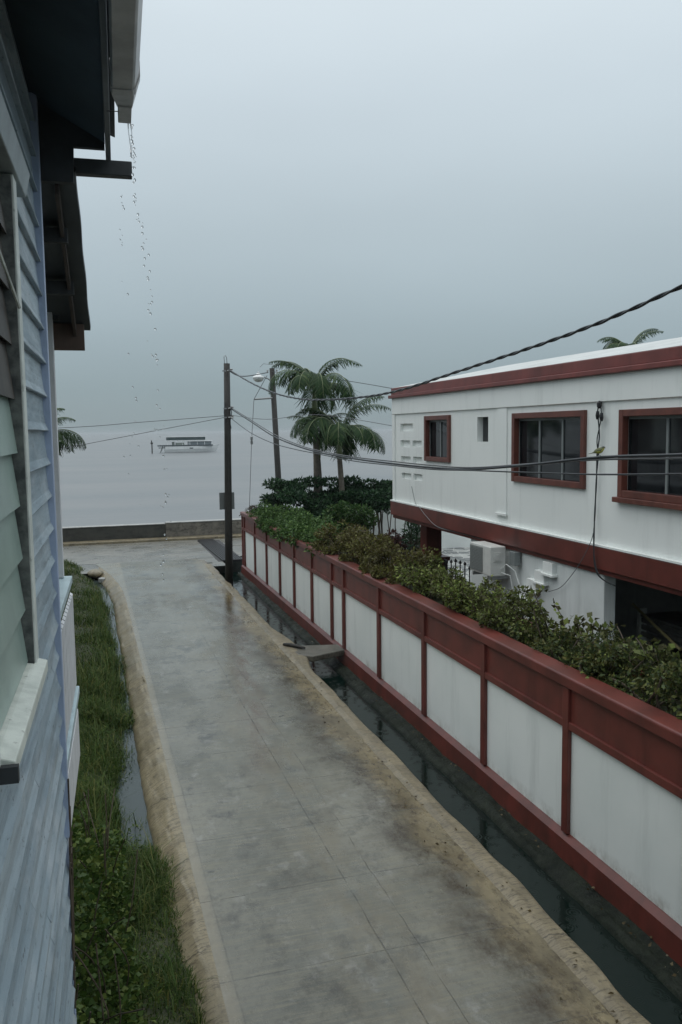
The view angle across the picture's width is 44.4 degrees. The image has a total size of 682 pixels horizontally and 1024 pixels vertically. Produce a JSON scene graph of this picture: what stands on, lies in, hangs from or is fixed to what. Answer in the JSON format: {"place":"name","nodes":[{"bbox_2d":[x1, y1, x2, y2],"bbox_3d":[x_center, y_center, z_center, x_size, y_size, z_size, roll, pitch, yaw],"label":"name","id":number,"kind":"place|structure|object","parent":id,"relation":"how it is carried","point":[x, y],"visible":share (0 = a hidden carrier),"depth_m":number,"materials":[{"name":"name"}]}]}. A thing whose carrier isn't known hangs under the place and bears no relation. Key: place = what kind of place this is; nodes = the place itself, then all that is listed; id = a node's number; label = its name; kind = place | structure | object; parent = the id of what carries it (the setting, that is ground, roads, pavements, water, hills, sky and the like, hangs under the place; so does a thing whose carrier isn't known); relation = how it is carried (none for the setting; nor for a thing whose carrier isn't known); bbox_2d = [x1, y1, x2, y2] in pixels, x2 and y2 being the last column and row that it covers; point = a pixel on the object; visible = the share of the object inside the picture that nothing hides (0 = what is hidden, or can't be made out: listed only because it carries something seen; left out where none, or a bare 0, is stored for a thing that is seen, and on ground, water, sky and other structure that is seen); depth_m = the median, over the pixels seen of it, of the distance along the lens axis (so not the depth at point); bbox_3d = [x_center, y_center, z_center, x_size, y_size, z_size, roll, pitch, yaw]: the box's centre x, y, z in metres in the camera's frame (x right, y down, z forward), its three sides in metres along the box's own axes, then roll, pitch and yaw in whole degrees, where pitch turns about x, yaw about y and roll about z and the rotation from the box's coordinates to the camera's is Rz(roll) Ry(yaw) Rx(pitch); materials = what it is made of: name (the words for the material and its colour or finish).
{"place":"outdoors","nodes":[
{"label":"outdoors","id":0,"kind":"place"},
{"bbox_2d":[61,559,220,1023],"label":"ground","id":1,"kind":"structure","parent":0,"point":[149,1012],"depth_m":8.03,"materials":[{"name":"green plant"}]},
{"bbox_2d":[0,0,131,1023],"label":"boarded house","id":2,"kind":"structure","parent":1,"relation":"on","point":[56,100],"depth_m":4.26,"materials":[{"name":"blue wood"}]},
{"bbox_2d":[0,90,47,784],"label":"window","id":3,"kind":"structure","parent":2,"relation":"in","point":[23,674],"depth_m":3.58,"materials":[{"name":"white paint"}]},
{"bbox_2d":[107,0,142,123],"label":"rain gutter","id":4,"kind":"object","parent":2,"relation":"attached to","point":[125,19],"visible":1,"depth_m":3.55,"materials":[{"name":"plastic"}]},
{"bbox_2d":[119,123,171,580],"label":"falling water","id":5,"kind":"structure","parent":4,"relation":"hanging from","point":[134,179],"depth_m":4.37,"materials":[{"name":"clear liquid"}]},
{"bbox_2d":[57,408,85,456],"bbox_3d":[-9.396,-0.510,26.531,2.425,5.506,2.623,1,6,15],"label":"palm tree","id":6,"kind":"object","parent":1,"relation":"on","point":[62,435],"visible":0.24,"depth_m":26.51,"materials":[{"name":"green plant"}]},
{"bbox_2d":[67,779,146,1023],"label":"creeper","id":7,"kind":"object","parent":1,"relation":"on","point":[85,848],"visible":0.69,"depth_m":7.16,"materials":[{"name":"green plant"}]},
{"bbox_2d":[94,580,152,850],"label":"gutter water","id":8,"kind":"structure","parent":1,"relation":"on","point":[133,800],"depth_m":11.55,"materials":[{"name":"grey liquid"}]},
{"bbox_2d":[95,567,228,1023],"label":"kerb","id":9,"kind":"structure","parent":1,"relation":"on","point":[163,819],"depth_m":10.32,"materials":[{"name":"concrete"}]},
{"bbox_2d":[87,569,102,577],"bbox_3d":[-8.318,2.071,28.308,0.512,0.220,0.794,-2,6,-17],"label":"rubble mound","id":10,"kind":"object","parent":9,"relation":"on","point":[94,573],"visible":1,"depth_m":28.04,"materials":[{"name":"beige stone"}]},
{"bbox_2d":[98,577,104,582],"bbox_3d":[-7.876,2.242,27.533,0.218,0.140,0.317,-2,6,-17],"label":"stone","id":11,"kind":"object","parent":9,"relation":"on","point":[101,579],"visible":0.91,"depth_m":27.43,"materials":[{"name":"grey stone"}]},
{"bbox_2d":[78,558,224,573],"bbox_3d":[-8.464,1.969,29.383,8.600,0.006,2.150,-2,6,-17],"label":"lane mouth","id":12,"kind":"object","parent":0,"point":[89,567],"visible":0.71,"depth_m":29.86},
{"bbox_2d":[63,537,241,564],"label":"cross road","id":13,"kind":"structure","parent":0,"point":[126,552],"depth_m":33.16,"materials":[{"name":"concrete"}]},
{"bbox_2d":[63,534,241,545],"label":"promenade kerb","id":14,"kind":"structure","parent":13,"relation":"on","point":[119,541],"depth_m":36.26,"materials":[{"name":"concrete"}]},
{"bbox_2d":[198,540,238,561],"bbox_3d":[-4.905,1.533,33.552,0.950,0.049,6.100,-2,6,-17],"label":"grate pit","id":15,"kind":"object","parent":13,"relation":"on","point":[214,555],"visible":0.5,"depth_m":32.77,"materials":[{"name":"grey"}]},
{"bbox_2d":[197,539,241,561],"bbox_3d":[-4.909,1.489,33.557,0.790,0.076,6.336,-3,6,-18],"label":"drain grate","id":16,"kind":"object","parent":15,"relation":"on","point":[216,548],"visible":0.83,"depth_m":33.49,"materials":[{"name":"black metal"}]},
{"bbox_2d":[254,363,280,493],"bbox_3d":[-2.760,-1.931,32.559,1.162,7.595,0.280,-2,6,-17],"label":"utility pole","id":17,"kind":"object","parent":13,"relation":"on","point":[276,440],"visible":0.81,"depth_m":32.41,"materials":[{"name":"brown metal"}]},
{"bbox_2d":[249,376,266,506],"bbox_3d":[-3.201,-1.755,31.568,0.504,6.841,1.926,0,6,10],"label":"guy wire","id":18,"kind":"object","parent":17,"relation":"attached to","point":[251,439],"visible":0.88,"depth_m":31.63,"materials":[{"name":"grey metal"}]},
{"bbox_2d":[253,372,269,381],"bbox_3d":[-2.980,-5.146,31.991,0.825,0.440,0.460,-2,6,-17],"label":"street lamp","id":19,"kind":"object","parent":17,"relation":"attached to","point":[258,378],"visible":0.91,"depth_m":31.81,"materials":[{"name":"silver metal"}]},
{"bbox_2d":[272,371,390,388],"bbox_3d":[-0.179,-4.200,26.314,1.044,1.327,12.842,-3,6,-18],"label":"overhead cable","id":20,"kind":"object","parent":17,"relation":"attached to","point":[359,382],"visible":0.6,"depth_m":24.32,"materials":[{"name":"black plastic"}]},
{"bbox_2d":[59,430,391,526],"bbox_3d":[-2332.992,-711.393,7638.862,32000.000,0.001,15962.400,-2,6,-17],"label":"sea","id":21,"kind":"structure","parent":0,"point":[99,485],"depth_m":114.98,"materials":[{"name":"liquid"}]},
{"bbox_2d":[62,518,241,556],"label":"seawall","id":22,"kind":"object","parent":21,"relation":"in","point":[150,530],"visible":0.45,"depth_m":36.82,"materials":[{"name":"grey concrete"}]},
{"bbox_2d":[157,436,218,452],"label":"tour boat","id":23,"kind":"object","parent":21,"relation":"on","point":[198,444],"visible":0.88,"depth_m":237.58,"materials":[{"name":"grey"}]},
{"bbox_2d":[95,559,620,1023],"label":"lane","id":24,"kind":"structure","parent":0,"point":[331,884],"depth_m":9.19,"materials":[{"name":"concrete"}]},
{"bbox_2d":[54,0,681,433],"label":"sky","id":25,"kind":"structure","parent":0,"point":[410,192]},
{"bbox_2d":[220,572,681,1023],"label":"drain water","id":26,"kind":"structure","parent":0,"point":[644,992],"depth_m":9.85,"materials":[{"name":"black liquid"}]},
{"bbox_2d":[278,525,681,716],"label":"planter soil","id":27,"kind":"structure","parent":0,"point":[439,601],"depth_m":10.53,"materials":[{"name":"brown soil"}]},
{"bbox_2d":[239,505,263,515],"bbox_3d":[-2.917,-0.013,29.179,0.926,0.539,1.589,-4,6,-28],"label":"dry plant","id":28,"kind":"object","parent":27,"relation":"on","point":[250,507],"visible":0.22,"depth_m":29.03,"materials":[{"name":"brown plant"}]},
{"bbox_2d":[246,499,341,558],"bbox_3d":[-1.404,0.348,24.292,1.471,1.078,8.896,-2,6,-17],"label":"hedge plant","id":29,"kind":"object","parent":27,"relation":"on","point":[303,526],"visible":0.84,"depth_m":23.22,"materials":[{"name":"green plant"}]},
{"bbox_2d":[311,519,442,587],"bbox_3d":[0.589,0.849,17.816,1.283,1.021,5.954,-2,6,-17],"label":"hedge plant","id":30,"kind":"object","parent":27,"relation":"on","point":[366,549],"visible":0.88,"depth_m":17.32,"materials":[{"name":"green plant"}]},
{"bbox_2d":[393,555,560,645],"bbox_3d":[1.956,1.351,13.400,1.143,0.836,4.713,-2,6,-17],"label":"hedge plant","id":31,"kind":"object","parent":27,"relation":"on","point":[480,605],"visible":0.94,"depth_m":12.76,"materials":[{"name":"green plant"}]},
{"bbox_2d":[507,619,681,719],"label":"hedge plant","id":32,"kind":"object","parent":27,"relation":"on","point":[603,660],"visible":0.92,"depth_m":9.39,"materials":[{"name":"green plant"}]},
{"bbox_2d":[528,583,679,684],"bbox_3d":[3.060,1.438,10.076,0.463,0.720,2.951,-2,6,-17],"label":"hedge spray","id":33,"kind":"object","parent":32,"relation":"attached to","point":[591,628],"visible":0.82,"depth_m":10.12,"materials":[{"name":"green plant"}]},
{"bbox_2d":[632,649,681,664],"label":"yard","id":34,"kind":"structure","parent":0,"point":[675,651],"depth_m":17.39,"materials":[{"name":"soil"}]},
{"bbox_2d":[268,358,362,504],"bbox_3d":[-0.715,-1.614,28.491,3.326,7.102,3.330,3,7,31],"label":"palm tree","id":35,"kind":"object","parent":34,"relation":"on","point":[318,385],"visible":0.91,"depth_m":28.03,"materials":[{"name":"green plant"}]},
{"bbox_2d":[287,413,352,489],"bbox_3d":[-0.642,-0.821,29.571,2.481,5.310,2.302,-2,6,-17],"label":"palm tree","id":36,"kind":"object","parent":34,"relation":"on","point":[322,447],"visible":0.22,"depth_m":29.23,"materials":[{"name":"green plant"}]},
{"bbox_2d":[259,475,420,557],"bbox_3d":[0.200,0.286,28.579,6.025,3.186,3.220,-2,6,-17],"label":"dark shrub","id":37,"kind":"object","parent":34,"relation":"on","point":[377,496],"visible":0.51,"depth_m":27.82,"materials":[{"name":"green plant"}]},
{"bbox_2d":[290,396,390,495],"bbox_3d":[0.158,-0.947,28.193,3.162,5.810,3.442,1,6,18],"label":"palm tree","id":38,"kind":"object","parent":34,"relation":"on","point":[345,432],"visible":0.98,"depth_m":27.35,"materials":[{"name":"green plant"}]},
{"bbox_2d":[323,500,378,538],"bbox_3d":[0.268,0.918,25.216,1.789,2.589,1.628,-1,6,2],"label":"bush","id":39,"kind":"object","parent":34,"relation":"on","point":[339,511],"visible":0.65,"depth_m":25.06,"materials":[{"name":"green plant"}]},
{"bbox_2d":[248,510,470,548],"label":"end wall","id":40,"kind":"structure","parent":34,"relation":"on","point":[450,540],"depth_m":31.48,"materials":[{"name":"white paint"}]},
{"bbox_2d":[444,558,470,581],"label":"iron gate","id":41,"kind":"structure","parent":34,"relation":"on","point":[451,562],"depth_m":18.78,"materials":[{"name":"white"}]},
{"bbox_2d":[351,550,677,696],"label":"planter wall","id":42,"kind":"structure","parent":34,"relation":"on","point":[551,631],"depth_m":12.18,"materials":[{"name":"red paint"}]},
{"bbox_2d":[387,547,681,651],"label":"patio","id":43,"kind":"structure","parent":34,"relation":"on","point":[462,554],"depth_m":29.41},
{"bbox_2d":[382,528,420,559],"bbox_3d":[1.920,1.360,24.374,1.568,1.826,1.105,-2,6,-17],"label":"red shrub","id":44,"kind":"object","parent":43,"relation":"on","point":[399,541],"visible":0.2,"depth_m":24.17,"materials":[{"name":"red plant"}]},
{"bbox_2d":[400,521,420,550],"bbox_3d":[2.087,1.102,23.828,0.882,2.434,0.768,1,6,13],"label":"spiky plant","id":45,"kind":"object","parent":43,"relation":"on","point":[413,533],"visible":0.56,"depth_m":23.73,"materials":[{"name":"green plant"}]},
{"bbox_2d":[597,328,663,349],"bbox_3d":[9.604,-2.107,27.902,1.965,7.946,2.103,3,7,36],"label":"palm tree","id":46,"kind":"object","parent":43,"relation":"on","point":[615,342],"visible":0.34,"depth_m":27.50,"materials":[{"name":"green plant"}]},
{"bbox_2d":[388,337,681,648],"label":"red white house","id":47,"kind":"structure","parent":34,"relation":"on","point":[543,410],"depth_m":13.53,"materials":[{"name":"paint"}]},
{"bbox_2d":[424,415,450,462],"bbox_3d":[2.088,-1.569,17.870,0.140,0.980,1.330,-2,6,-17],"label":"window","id":48,"kind":"structure","parent":47,"relation":"in","point":[437,429],"depth_m":18.00,"materials":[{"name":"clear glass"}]},
{"bbox_2d":[411,486,480,538],"bbox_3d":[2.143,-0.031,17.656,0.091,0.800,3.701,-2,6,-17],"label":"wall wire","id":49,"kind":"object","parent":47,"relation":"attached to","point":[437,526],"depth_m":17.79,"materials":[{"name":"grey"}]},
{"bbox_2d":[470,541,519,609],"bbox_3d":[2.833,1.312,15.028,0.430,1.400,1.554,-2,6,-17],"label":"air conditioner","id":50,"kind":"object","parent":47,"relation":"attached to","point":[487,558],"visible":0.91,"depth_m":15.02,"materials":[{"name":"grey metal"}]},
{"bbox_2d":[509,551,519,565],"bbox_3d":[3.059,0.818,14.711,0.115,0.240,0.200,-2,6,-17],"label":"meter box","id":51,"kind":"object","parent":47,"relation":"attached to","point":[514,558],"visible":1,"depth_m":14.63,"materials":[{"name":"grey metal"}]},
{"bbox_2d":[511,410,586,488],"bbox_3d":[3.383,-1.037,13.649,0.140,1.190,2.240,-2,6,-17],"label":"window","id":52,"kind":"structure","parent":47,"relation":"in","point":[553,435],"depth_m":13.65,"materials":[{"name":"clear glass"}]},
{"bbox_2d":[548,401,614,591],"bbox_3d":[3.613,-0.129,12.743,0.142,3.066,1.778,-2,6,-17],"label":"wall cable","id":53,"kind":"object","parent":47,"relation":"attached to","point":[599,406],"depth_m":12.24,"materials":[{"name":"black rubber"}]},
{"bbox_2d":[612,407,681,510],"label":"window","id":54,"kind":"structure","parent":47,"relation":"in","point":[650,430],"depth_m":11.22,"materials":[{"name":"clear glass"}]},
{"bbox_2d":[632,603,681,650],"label":"bamboo pole","id":55,"kind":"object","parent":47,"relation":"attached to","point":[665,635],"visible":1,"depth_m":12.68,"materials":[{"name":"brown wood"}]},
{"bbox_2d":[636,607,681,673],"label":"slatted rack","id":56,"kind":"object","parent":34,"relation":"on","point":[670,621],"visible":0.43,"depth_m":13.45,"materials":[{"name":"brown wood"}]},
{"label":"drain bed","id":57,"kind":"structure","parent":0,"visible":0},
{"bbox_2d":[207,561,242,572],"bbox_3d":[-4.226,2.053,30.974,1.580,0.600,1.300,-2,6,-17],"label":"drain head","id":58,"kind":"object","parent":57,"relation":"on","point":[236,567],"visible":0.25,"depth_m":31.51},
{"bbox_2d":[204,564,650,1023],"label":"kerb edge","id":59,"kind":"object","parent":57,"relation":"on","point":[585,970],"visible":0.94,"depth_m":9.18,"materials":[{"name":"concrete"}]},
{"bbox_2d":[222,355,233,585],"bbox_3d":[-3.517,-1.114,26.376,0.451,7.581,0.293,0,6,11],"label":"utility pole","id":60,"kind":"object","parent":59,"relation":"on","point":[228,416],"visible":0.91,"depth_m":26.33,"materials":[{"name":"brown wood"}]},
{"bbox_2d":[62,416,218,427],"bbox_3d":[-8.532,-2.594,24.815,10.203,0.468,0.113,-2,6,-16],"label":"overhead cable","id":61,"kind":"object","parent":60,"relation":"attached to","point":[137,422],"visible":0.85,"depth_m":25.45,"materials":[{"name":"black rubber"}]},
{"bbox_2d":[59,417,223,448],"bbox_3d":[-8.894,-1.998,25.954,10.554,1.767,0.352,-1,6,-2],"label":"overhead cable","id":62,"kind":"object","parent":60,"relation":"attached to","point":[140,433],"visible":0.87,"depth_m":25.95,"materials":[{"name":"black rubber"}]},
{"bbox_2d":[219,492,234,509],"bbox_3d":[-3.631,-0.354,26.623,0.480,0.540,0.015,-2,6,-17],"label":"road sign","id":63,"kind":"object","parent":60,"relation":"attached to","point":[222,500],"visible":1,"depth_m":26.58,"materials":[{"name":"grey metal"}]},
{"bbox_2d":[227,369,267,376],"bbox_3d":[-3.238,-4.863,29.081,0.180,0.428,6.230,0,6,7],"label":"twisted cable","id":64,"kind":"object","parent":60,"relation":"attached to","point":[250,375],"visible":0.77,"depth_m":29.77,"materials":[{"name":"black plastic"}]},
{"bbox_2d":[232,414,391,425],"bbox_3d":[-1.230,-2.560,23.191,0.315,0.434,7.395,-5,7,-39],"label":"overhead cable","id":65,"kind":"object","parent":60,"relation":"attached to","point":[325,415],"visible":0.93,"depth_m":21.98,"materials":[{"name":"black rubber"}]},
{"bbox_2d":[228,284,681,400],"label":"twisted cable","id":66,"kind":"object","parent":60,"relation":"attached to","point":[642,304],"visible":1,"depth_m":10.97,"materials":[{"name":"black plastic"}]},
{"bbox_2d":[230,408,681,469],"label":"overhead cable","id":67,"kind":"object","parent":60,"relation":"attached to","point":[607,456],"visible":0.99,"depth_m":11.22,"materials":[{"name":"black plastic"}]},
{"bbox_2d":[589,446,604,454],"bbox_3d":[2.918,-0.694,9.524,0.189,0.107,0.065,-1,6,-5],"label":"bird","id":68,"kind":"object","parent":67,"relation":"on","point":[598,451],"visible":1,"depth_m":9.51},
{"bbox_2d":[231,418,681,474],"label":"overhead cable","id":69,"kind":"object","parent":60,"relation":"attached to","point":[489,470],"visible":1,"depth_m":11.24,"materials":[{"name":"black plastic"}]},
{"bbox_2d":[294,644,343,661],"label":"drain slab","id":70,"kind":"structure","parent":59,"relation":"on","point":[312,653],"depth_m":17.83,"materials":[{"name":"grey concrete"}]},
{"bbox_2d":[283,643,304,648],"bbox_3d":[-1.016,2.909,18.192,0.630,0.088,0.086,3,7,37],"label":"driftwood","id":71,"kind":"object","parent":70,"relation":"on","point":[293,645],"visible":1,"depth_m":18.16,"materials":[{"name":"brown wood"}]},
{"bbox_2d":[212,571,678,1022],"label":"leaf litter","id":72,"kind":"object","parent":59,"relation":"on","point":[649,945],"visible":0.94,"depth_m":8.89,"materials":[{"name":"brown plant"}]},
{"bbox_2d":[237,572,681,1002],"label":"drain ledge","id":73,"kind":"object","parent":57,"relation":"on","point":[653,958],"visible":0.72,"depth_m":10.21,"materials":[{"name":"grey concrete"}]},
{"bbox_2d":[240,511,681,966],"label":"boundary wall","id":74,"kind":"structure","parent":73,"relation":"on","point":[578,772],"depth_m":10.63,"materials":[{"name":"white paint"}]}
]}

